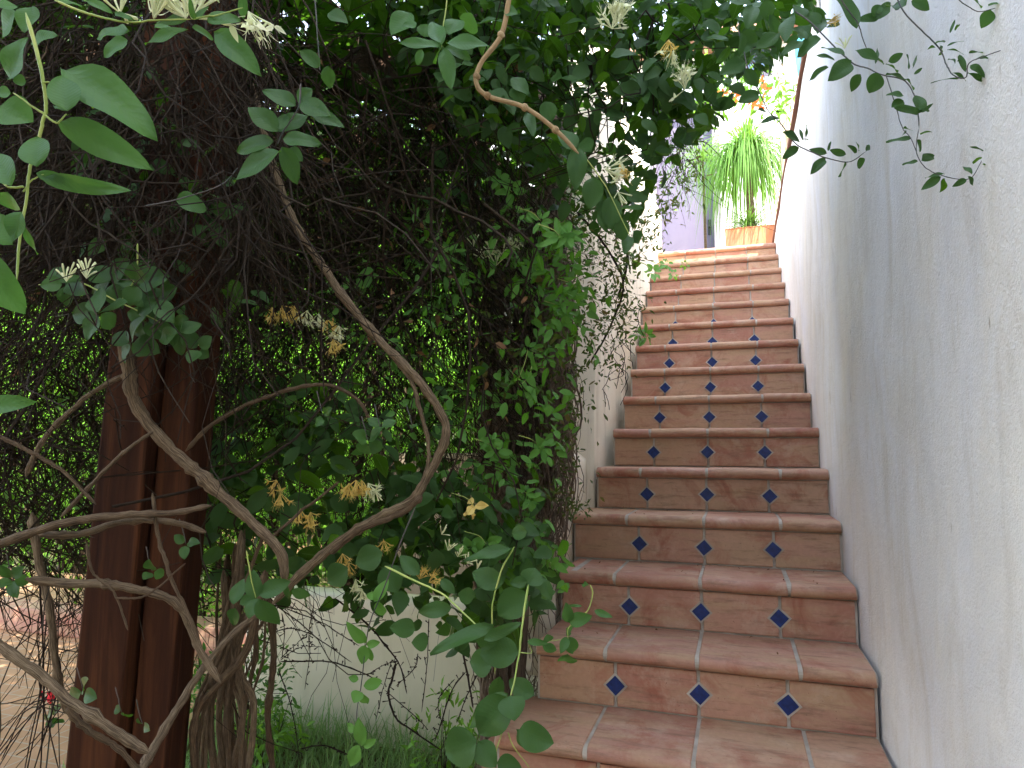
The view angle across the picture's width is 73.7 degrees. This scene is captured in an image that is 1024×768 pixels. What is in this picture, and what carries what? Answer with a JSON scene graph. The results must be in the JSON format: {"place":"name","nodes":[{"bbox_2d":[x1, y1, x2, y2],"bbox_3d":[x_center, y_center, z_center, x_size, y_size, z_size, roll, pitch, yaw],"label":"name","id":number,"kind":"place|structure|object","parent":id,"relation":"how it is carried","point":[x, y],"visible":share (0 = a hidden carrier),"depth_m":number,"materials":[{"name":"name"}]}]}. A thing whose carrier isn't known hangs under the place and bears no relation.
{"place":"outdoors","nodes":[
{"label":"outdoors","id":0,"kind":"place"},
{"bbox_2d":[0,568,244,767],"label":"paving","id":1,"kind":"structure","parent":0,"point":[9,710],"depth_m":3.76,"materials":[{"name":"beige stone"}]},
{"bbox_2d":[0,597,245,653],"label":"border kerb","id":2,"kind":"structure","parent":1,"relation":"on","point":[209,627],"depth_m":5.18,"materials":[{"name":"ceramic"}]},
{"bbox_2d":[0,523,386,591],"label":"ground","id":3,"kind":"structure","parent":0,"point":[322,578],"depth_m":8.58,"materials":[{"name":"soil"}]},
{"bbox_2d":[0,312,102,552],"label":"garden shrub","id":4,"kind":"object","parent":3,"relation":"on","point":[36,461],"visible":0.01,"depth_m":9.75,"materials":[{"name":"green plant"}]},
{"bbox_2d":[0,309,295,576],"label":"garden shrub","id":5,"kind":"object","parent":3,"relation":"on","point":[63,566],"visible":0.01,"depth_m":7.88,"materials":[{"name":"green plant"}]},
{"bbox_2d":[0,254,368,603],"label":"garden shrub","id":6,"kind":"object","parent":3,"relation":"on","point":[55,390],"depth_m":6.07,"materials":[{"name":"green plant"}]},
{"bbox_2d":[68,515,349,631],"bbox_3d":[-2.430,1.345,5.496,2.207,1.274,1.869,-5,-8,44],"label":"border plant","id":7,"kind":"object","parent":3,"relation":"on","point":[206,607],"visible":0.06,"depth_m":5.37,"materials":[{"name":"green plant"}]},
{"bbox_2d":[1,118,484,533],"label":"tall hedge","id":8,"kind":"object","parent":3,"relation":"on","point":[285,375],"visible":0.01,"depth_m":11.86,"materials":[{"name":"green plant"}]},
{"bbox_2d":[87,167,498,599],"bbox_3d":[-1.207,-0.042,6.146,4.581,4.255,4.249,3,-6,-23],"label":"garden shrub","id":9,"kind":"object","parent":3,"relation":"on","point":[320,535],"visible":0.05,"depth_m":5.89,"materials":[{"name":"green plant"}]},
{"bbox_2d":[218,245,464,577],"bbox_3d":[-1.927,-0.648,8.730,5.303,5.977,5.400,-2,-6,18],"label":"garden shrub","id":10,"kind":"object","parent":3,"relation":"on","point":[370,454],"visible":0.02,"depth_m":8.06,"materials":[{"name":"green plant"}]},
{"bbox_2d":[219,254,465,544],"bbox_3d":[-3.240,-0.854,10.513,6.648,6.750,5.952,0,-6,5],"label":"garden shrub","id":11,"kind":"object","parent":3,"relation":"on","point":[340,431],"depth_m":10.33,"materials":[{"name":"green plant"}]},
{"bbox_2d":[387,453,477,596],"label":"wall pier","id":12,"kind":"structure","parent":3,"relation":"on","point":[415,588],"depth_m":4.88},
{"bbox_2d":[353,289,532,461],"bbox_3d":[0.050,0.500,6.373,3.177,3.231,3.083,-2,-6,18],"label":"garden shrub","id":13,"kind":"object","parent":3,"relation":"on","point":[454,450],"depth_m":6.13,"materials":[{"name":"green plant"}]},
{"bbox_2d":[482,243,892,767],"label":"staircase","id":14,"kind":"structure","parent":3,"relation":"on","point":[717,435],"depth_m":2.58,"materials":[{"name":"tile"}]},
{"bbox_2d":[458,144,666,767],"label":"jasmine column","id":15,"kind":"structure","parent":14,"relation":"on","point":[558,373],"depth_m":2.58,"materials":[{"name":"green plant"}]},
{"bbox_2d":[576,212,644,409],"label":"jasmine stalks","id":16,"kind":"object","parent":15,"relation":"hanging from","point":[614,261],"visible":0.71,"depth_m":2.70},
{"bbox_2d":[627,322,655,346],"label":"honeysuckle sprig","id":17,"kind":"object","parent":15,"relation":"attached to","point":[649,333],"visible":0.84,"depth_m":2.82,"materials":[{"name":"green plant"}]},
{"bbox_2d":[627,114,730,260],"bbox_3d":[0.797,-1.062,3.420,0.586,1.027,1.048,-2,-6,18],"label":"jasmine spray","id":18,"kind":"object","parent":15,"relation":"attached to","point":[675,200],"visible":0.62,"depth_m":3.34,"materials":[{"name":"green plant"}]},
{"bbox_2d":[550,28,661,507],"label":"parapet","id":19,"kind":"structure","parent":14,"relation":"on","point":[595,456],"depth_m":3.62,"materials":[{"name":"paint"}]},
{"bbox_2d":[631,258,672,281],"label":"honeysuckle sprig","id":20,"kind":"object","parent":19,"relation":"on","point":[656,267],"visible":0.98,"depth_m":4.31,"materials":[{"name":"green plant"}]},
{"bbox_2d":[771,0,1023,767],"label":"plaster wall","id":21,"kind":"structure","parent":3,"relation":"on","point":[904,293],"depth_m":1.45,"materials":[{"name":"paint"}]},
{"bbox_2d":[781,11,984,191],"bbox_3d":[0.658,-0.522,1.209,0.124,0.459,0.320,5,-7,-35],"label":"honeysuckle sprig","id":22,"kind":"object","parent":21,"relation":"attached to","point":[841,68],"visible":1,"depth_m":1.21,"materials":[{"name":"green plant"}]},
{"bbox_2d":[885,0,1000,83],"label":"honeysuckle sprig","id":23,"kind":"object","parent":21,"relation":"attached to","point":[922,5],"visible":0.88,"depth_m":1.08,"materials":[{"name":"green plant"}]},
{"bbox_2d":[959,0,997,27],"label":"honeysuckle sprig","id":24,"kind":"object","parent":21,"relation":"attached to","point":[987,17],"visible":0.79,"depth_m":1.00,"materials":[{"name":"green plant"}]},
{"bbox_2d":[62,684,479,767],"bbox_3d":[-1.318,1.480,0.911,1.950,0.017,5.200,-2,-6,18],"label":"lawn","id":25,"kind":"structure","parent":0,"point":[296,763],"depth_m":3.12,"materials":[{"name":"plant"}]},
{"bbox_2d":[42,691,64,767],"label":"red geranium","id":26,"kind":"object","parent":25,"relation":"on","point":[53,713],"visible":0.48,"depth_m":1.90,"materials":[{"name":"green plant"}]},
{"bbox_2d":[188,526,269,767],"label":"vine trunk","id":27,"kind":"object","parent":25,"relation":"on","point":[228,663],"visible":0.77,"depth_m":1.55,"materials":[{"name":"brown plant"}]},
{"bbox_2d":[259,576,276,767],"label":"woody vine","id":28,"kind":"object","parent":27,"relation":"attached to","point":[269,697],"visible":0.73,"depth_m":1.75,"materials":[{"name":"brown plant"}]},
{"bbox_2d":[190,628,300,760],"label":"garden shrub","id":29,"kind":"object","parent":25,"relation":"on","point":[260,701],"visible":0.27,"depth_m":3.17,"materials":[{"name":"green plant"}]},
{"bbox_2d":[234,685,314,767],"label":"weed","id":30,"kind":"object","parent":25,"relation":"on","point":[278,735],"visible":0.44,"depth_m":2.94,"materials":[{"name":"green plant"}]},
{"bbox_2d":[6,0,622,767],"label":"pergola","id":31,"kind":"object","parent":25,"relation":"on","point":[152,674],"visible":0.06,"depth_m":1.45,"materials":[{"name":"wood"}]},
{"bbox_2d":[69,668,149,732],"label":"honeysuckle sprig","id":32,"kind":"object","parent":31,"relation":"attached to","point":[90,695],"visible":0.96,"depth_m":1.16,"materials":[{"name":"green plant"}]},
{"bbox_2d":[25,576,220,683],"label":"woody vine","id":33,"kind":"object","parent":31,"relation":"attached to","point":[174,602],"visible":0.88,"depth_m":1.15,"materials":[{"name":"brown plant"}]},
{"bbox_2d":[0,554,27,597],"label":"honeysuckle sprig","id":34,"kind":"object","parent":33,"relation":"attached to","point":[13,587],"visible":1,"depth_m":1.14,"materials":[{"name":"green plant"}]},
{"bbox_2d":[0,0,613,657],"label":"honeysuckle thicket","id":35,"kind":"object","parent":31,"relation":"attached to","point":[402,482],"visible":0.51,"depth_m":1.90,"materials":[{"name":"green plant"}]},
{"bbox_2d":[227,550,309,624],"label":"honeysuckle sprig","id":36,"kind":"object","parent":35,"relation":"attached to","point":[252,587],"visible":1,"depth_m":1.10,"materials":[{"name":"green plant"}]},
{"bbox_2d":[264,479,320,535],"bbox_3d":[-0.484,0.270,1.494,0.130,0.124,0.062,1,-6,-10],"label":"honeysuckle blossom","id":37,"kind":"object","parent":35,"relation":"attached to","point":[279,501],"visible":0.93,"depth_m":1.50,"materials":[{"name":"yellow plant"}]},
{"bbox_2d":[346,506,415,765],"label":"honeysuckle sprig","id":38,"kind":"object","parent":35,"relation":"attached to","point":[364,655],"visible":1,"depth_m":1.30,"materials":[{"name":"green plant"}]},
{"bbox_2d":[327,524,554,767],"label":"honeysuckle sprig","id":39,"kind":"object","parent":35,"relation":"attached to","point":[497,710],"visible":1,"depth_m":1.01,"materials":[{"name":"green plant"}]},
{"bbox_2d":[520,581,612,662],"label":"honeysuckle sprig","id":40,"kind":"object","parent":39,"relation":"attached to","point":[575,620],"visible":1,"depth_m":1.20,"materials":[{"name":"green plant"}]},
{"bbox_2d":[426,240,465,271],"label":"honeysuckle sprig","id":41,"kind":"object","parent":35,"relation":"attached to","point":[443,266],"visible":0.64,"depth_m":1.91,"materials":[{"name":"green plant"}]},
{"bbox_2d":[452,493,488,518],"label":"honeysuckle sprig","id":42,"kind":"object","parent":35,"relation":"attached to","point":[472,507],"visible":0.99,"depth_m":1.60,"materials":[{"name":"yellow plant"}]},
{"bbox_2d":[454,531,501,557],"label":"honeysuckle sprig","id":43,"kind":"object","parent":35,"relation":"attached to","point":[476,544],"visible":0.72,"depth_m":1.70,"materials":[{"name":"green plant"}]},
{"bbox_2d":[474,432,512,462],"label":"honeysuckle sprig","id":44,"kind":"object","parent":35,"relation":"attached to","point":[503,453],"visible":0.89,"depth_m":1.81,"materials":[{"name":"green plant"}]},
{"bbox_2d":[465,231,522,265],"bbox_3d":[-0.051,-0.414,2.103,0.180,0.101,0.080,0,-6,4],"label":"honeysuckle blossom","id":45,"kind":"object","parent":35,"relation":"attached to","point":[497,251],"visible":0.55,"depth_m":2.10,"materials":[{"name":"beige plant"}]},
{"bbox_2d":[513,484,545,511],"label":"honeysuckle sprig","id":46,"kind":"object","parent":35,"relation":"attached to","point":[532,499],"visible":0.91,"depth_m":1.88,"materials":[{"name":"green plant"}]},
{"bbox_2d":[514,336,555,384],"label":"honeysuckle sprig","id":47,"kind":"object","parent":35,"relation":"attached to","point":[529,345],"visible":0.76,"depth_m":2.00,"materials":[{"name":"green plant"}]},
{"bbox_2d":[519,434,556,463],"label":"honeysuckle sprig","id":48,"kind":"object","parent":35,"relation":"attached to","point":[546,452],"visible":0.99,"depth_m":1.90,"materials":[{"name":"green plant"}]},
{"bbox_2d":[545,299,576,324],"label":"honeysuckle sprig","id":49,"kind":"object","parent":35,"relation":"attached to","point":[565,319],"visible":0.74,"depth_m":2.00,"materials":[{"name":"green plant"}]},
{"bbox_2d":[0,0,640,327],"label":"pergola creeper","id":50,"kind":"object","parent":31,"relation":"on","point":[324,20],"visible":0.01,"depth_m":2.10,"materials":[{"name":"green plant"}]},
{"bbox_2d":[0,0,755,767],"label":"dry twigs","id":51,"kind":"object","parent":31,"relation":"attached to","point":[56,242],"visible":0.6,"depth_m":1.62,"materials":[{"name":"plant"}]},
{"bbox_2d":[0,546,62,767],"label":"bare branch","id":52,"kind":"object","parent":51,"relation":"attached to","point":[43,697],"visible":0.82,"depth_m":1.70,"materials":[{"name":"wood"}]},
{"bbox_2d":[27,512,66,713],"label":"woody vine","id":53,"kind":"object","parent":51,"relation":"attached to","point":[57,673],"visible":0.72,"depth_m":1.49,"materials":[{"name":"brown plant"}]},
{"bbox_2d":[0,435,95,504],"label":"woody vine","id":54,"kind":"object","parent":51,"relation":"attached to","point":[51,463],"visible":1,"depth_m":1.15,"materials":[{"name":"brown plant"}]},
{"bbox_2d":[0,638,148,753],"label":"woody vine","id":55,"kind":"object","parent":51,"relation":"attached to","point":[62,695],"visible":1,"depth_m":0.99,"materials":[{"name":"brown plant"}]},
{"bbox_2d":[0,0,157,413],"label":"honeysuckle sprig","id":56,"kind":"object","parent":51,"relation":"attached to","point":[105,90],"visible":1,"depth_m":0.55,"materials":[{"name":"green plant"}]},
{"bbox_2d":[25,369,137,476],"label":"woody vine","id":57,"kind":"object","parent":51,"relation":"attached to","point":[57,423],"visible":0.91,"depth_m":1.30,"materials":[{"name":"brown plant"}]},
{"bbox_2d":[65,707,140,767],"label":"woody vine","id":58,"kind":"object","parent":51,"relation":"attached to","point":[78,721],"visible":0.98,"depth_m":1.02,"materials":[{"name":"brown plant"}]},
{"bbox_2d":[0,504,211,547],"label":"woody vine","id":59,"kind":"object","parent":51,"relation":"attached to","point":[132,517],"visible":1,"depth_m":1.12,"materials":[{"name":"brown plant"}]},
{"bbox_2d":[85,493,199,639],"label":"woody vine","id":60,"kind":"object","parent":59,"relation":"attached to","point":[166,563],"visible":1,"depth_m":1.12,"materials":[{"name":"brown plant"}]},
{"bbox_2d":[142,519,199,579],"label":"honeysuckle sprig","id":61,"kind":"object","parent":60,"relation":"attached to","point":[183,553],"visible":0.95,"depth_m":1.17,"materials":[{"name":"green plant"}]},
{"bbox_2d":[39,243,211,362],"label":"honeysuckle sprig","id":62,"kind":"object","parent":51,"relation":"attached to","point":[129,293],"visible":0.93,"depth_m":1.13,"materials":[{"name":"green plant"}]},
{"bbox_2d":[1,0,286,76],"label":"honeysuckle sprig","id":63,"kind":"object","parent":51,"relation":"attached to","point":[231,44],"visible":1,"depth_m":0.62,"materials":[{"name":"green plant"}]},
{"bbox_2d":[145,168,237,212],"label":"honeysuckle sprig","id":64,"kind":"object","parent":51,"relation":"attached to","point":[184,197],"visible":0.91,"depth_m":1.06,"materials":[{"name":"green plant"}]},
{"bbox_2d":[140,615,256,767],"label":"woody vine","id":65,"kind":"object","parent":51,"relation":"attached to","point":[146,760],"visible":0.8,"depth_m":1.21,"materials":[{"name":"brown plant"}]},
{"bbox_2d":[117,341,288,579],"bbox_3d":[-0.543,0.130,1.204,0.307,0.436,0.032,1,-6,-8],"label":"woody vine","id":66,"kind":"object","parent":51,"relation":"attached to","point":[208,482],"visible":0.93,"depth_m":1.19,"materials":[{"name":"brown plant"}]},
{"bbox_2d":[60,431,153,516],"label":"woody vine","id":67,"kind":"object","parent":66,"relation":"attached to","point":[88,487],"visible":0.97,"depth_m":1.18,"materials":[{"name":"brown plant"}]},
{"bbox_2d":[185,383,369,450],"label":"woody vine","id":68,"kind":"object","parent":51,"relation":"attached to","point":[200,434],"visible":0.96,"depth_m":1.35,"materials":[{"name":"brown plant"}]},
{"bbox_2d":[233,0,347,183],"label":"honeysuckle sprig","id":69,"kind":"object","parent":51,"relation":"hanging from","point":[259,158],"visible":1,"depth_m":0.95,"materials":[{"name":"green plant"}]},
{"bbox_2d":[264,305,347,358],"bbox_3d":[-0.455,-0.115,1.498,0.188,0.122,0.082,0,-6,0],"label":"honeysuckle blossom","id":70,"kind":"object","parent":51,"relation":"hanging from","point":[333,343],"visible":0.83,"depth_m":1.50,"materials":[{"name":"yellow plant"}]},
{"bbox_2d":[265,481,422,553],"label":"woody vine","id":71,"kind":"object","parent":51,"relation":"attached to","point":[342,542],"visible":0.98,"depth_m":1.40,"materials":[{"name":"brown plant"}]},
{"bbox_2d":[252,83,450,604],"bbox_3d":[-0.350,-0.080,1.479,0.434,1.104,0.114,1,-6,-10],"label":"woody vine","id":72,"kind":"object","parent":51,"relation":"attached to","point":[411,374],"visible":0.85,"depth_m":1.44,"materials":[{"name":"brown plant"}]},
{"bbox_2d":[337,479,381,501],"bbox_3d":[-0.333,0.236,1.498,0.108,0.056,0.066,1,-6,-6],"label":"honeysuckle blossom","id":73,"kind":"object","parent":72,"relation":"attached to","point":[363,489],"visible":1,"depth_m":1.49,"materials":[{"name":"yellow plant"}]},
{"bbox_2d":[335,539,392,602],"bbox_3d":[-0.322,0.411,1.491,0.124,0.154,0.053,-1,-6,9],"label":"honeysuckle blossom","id":74,"kind":"object","parent":72,"relation":"attached to","point":[357,589],"visible":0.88,"depth_m":1.50,"materials":[{"name":"yellow plant"}]},
{"bbox_2d":[276,598,441,756],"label":"bare branch","id":75,"kind":"object","parent":51,"relation":"attached to","point":[387,663],"visible":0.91,"depth_m":1.95,"materials":[{"name":"wood"}]},
{"bbox_2d":[316,391,417,453],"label":"honeysuckle sprig","id":76,"kind":"object","parent":51,"relation":"attached to","point":[363,447],"visible":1,"depth_m":1.15,"materials":[{"name":"green plant"}]},
{"bbox_2d":[281,620,477,754],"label":"bare branch","id":77,"kind":"object","parent":51,"relation":"attached to","point":[439,717],"visible":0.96,"depth_m":1.95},
{"bbox_2d":[416,524,481,587],"bbox_3d":[-0.137,0.381,1.504,0.167,0.143,0.063,0,-6,2],"label":"honeysuckle blossom","id":78,"kind":"object","parent":51,"relation":"attached to","point":[424,570],"visible":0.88,"depth_m":1.50,"materials":[{"name":"yellow plant"}]},
{"bbox_2d":[473,0,578,153],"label":"woody vine","id":79,"kind":"object","parent":51,"relation":"hanging from","point":[524,107],"visible":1,"depth_m":1.00,"materials":[{"name":"plant"}]},
{"bbox_2d":[389,0,517,89],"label":"honeysuckle sprig","id":80,"kind":"object","parent":79,"relation":"attached to","point":[458,46],"visible":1,"depth_m":0.96,"materials":[{"name":"green plant"}]},
{"bbox_2d":[538,217,585,256],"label":"honeysuckle sprig","id":81,"kind":"object","parent":51,"relation":"attached to","point":[569,238],"visible":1,"depth_m":1.70,"materials":[{"name":"green plant"}]},
{"bbox_2d":[0,42,781,739],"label":"dark stems","id":82,"kind":"object","parent":31,"relation":"attached to","point":[348,360],"visible":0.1,"depth_m":2.38,"materials":[{"name":"plant"}]},
{"bbox_2d":[361,0,833,228],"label":"honeysuckle canopy","id":83,"kind":"object","parent":31,"relation":"hanging from","point":[652,88],"visible":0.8,"depth_m":1.76,"materials":[{"name":"green plant"}]},
{"bbox_2d":[486,168,526,206],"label":"honeysuckle sprig","id":84,"kind":"object","parent":83,"relation":"attached to","point":[504,177],"visible":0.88,"depth_m":1.89,"materials":[{"name":"green plant"}]},
{"bbox_2d":[515,206,552,233],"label":"honeysuckle sprig","id":85,"kind":"object","parent":83,"relation":"attached to","point":[530,215],"visible":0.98,"depth_m":1.80,"materials":[{"name":"green plant"}]},
{"bbox_2d":[509,77,642,254],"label":"honeysuckle sprig","id":86,"kind":"object","parent":83,"relation":"hanging from","point":[609,215],"visible":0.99,"depth_m":1.31,"materials":[{"name":"green plant"}]},
{"bbox_2d":[596,0,634,29],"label":"honeysuckle blossom","id":87,"kind":"object","parent":83,"relation":"attached to","point":[618,9],"visible":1,"depth_m":1.45,"materials":[{"name":"beige plant"}]},
{"bbox_2d":[654,40,678,70],"bbox_3d":[0.329,-0.698,1.449,0.054,0.067,0.060,-2,-6,18],"label":"honeysuckle blossom","id":88,"kind":"object","parent":83,"relation":"hanging from","point":[671,53],"visible":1,"depth_m":1.45,"materials":[{"name":"yellow plant"}]},
{"bbox_2d":[668,59,696,101],"bbox_3d":[0.361,-0.650,1.453,0.068,0.074,0.052,-3,-7,28],"label":"honeysuckle blossom","id":89,"kind":"object","parent":83,"relation":"hanging from","point":[683,77],"visible":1,"depth_m":1.44,"materials":[{"name":"beige plant"}]},
{"bbox_2d":[719,26,869,176],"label":"honeysuckle sprig","id":90,"kind":"object","parent":83,"relation":"attached to","point":[735,64],"visible":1,"depth_m":1.45,"materials":[{"name":"green plant"}]},
{"bbox_2d":[742,0,890,48],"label":"honeysuckle sprig","id":91,"kind":"object","parent":83,"relation":"attached to","point":[784,29],"visible":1,"depth_m":1.35,"materials":[{"name":"green plant"}]},
{"bbox_2d":[245,585,537,755],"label":"garden wall","id":92,"kind":"structure","parent":25,"relation":"on","point":[450,668],"depth_m":3.32,"materials":[{"name":"paint"}]},
{"bbox_2d":[518,453,586,675],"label":"parapet","id":93,"kind":"structure","parent":92,"relation":"on","point":[545,618],"depth_m":2.66,"materials":[{"name":"paint"}]},
{"bbox_2d":[401,675,464,767],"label":"weed","id":94,"kind":"object","parent":25,"relation":"on","point":[446,694],"visible":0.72,"depth_m":2.74,"materials":[{"name":"green plant"}]},
{"bbox_2d":[456,690,479,767],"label":"weed","id":95,"kind":"object","parent":25,"relation":"on","point":[471,730],"visible":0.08,"depth_m":2.63,"materials":[{"name":"green plant"}]},
{"bbox_2d":[76,0,803,129],"label":"sky","id":96,"kind":"structure","parent":0,"point":[664,15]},
{"bbox_2d":[694,31,796,129],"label":"orange creeper","id":97,"kind":"object","parent":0,"point":[766,86],"visible":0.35,"depth_m":4.87,"materials":[{"name":"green plant"}]},
{"label":"landing floor","id":98,"kind":"structure","parent":0,"visible":0},
{"bbox_2d":[491,16,797,251],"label":"white house","id":99,"kind":"structure","parent":98,"relation":"on","point":[680,237],"depth_m":8.61,"materials":[{"name":"paint"}]},
{"bbox_2d":[657,103,714,251],"bbox_3d":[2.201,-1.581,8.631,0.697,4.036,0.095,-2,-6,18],"label":"door","id":100,"kind":"structure","parent":99,"relation":"in","point":[682,238],"depth_m":8.69,"materials":[{"name":"purple paint"}]},
{"bbox_2d":[661,140,742,248],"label":"spiky plant","id":101,"kind":"object","parent":98,"relation":"on","point":[704,223],"visible":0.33,"depth_m":7.83,"materials":[{"name":"green plant"}]},
{"bbox_2d":[725,224,773,246],"bbox_3d":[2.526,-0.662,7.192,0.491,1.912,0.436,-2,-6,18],"label":"planter","id":102,"kind":"object","parent":98,"relation":"on","point":[742,236],"visible":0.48,"depth_m":7.08,"materials":[{"name":"ceramic"}]},
{"bbox_2d":[675,110,791,246],"bbox_3d":[2.554,-2.156,7.365,1.703,1.588,1.695,2,-6,-12],"label":"ponytail palm","id":103,"kind":"object","parent":102,"relation":"in","point":[750,153],"visible":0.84,"depth_m":7.19,"materials":[{"name":"green plant"}]},
{"bbox_2d":[777,63,792,179],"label":"wall","id":104,"kind":"structure","parent":98,"relation":"on","point":[783,137],"depth_m":6.97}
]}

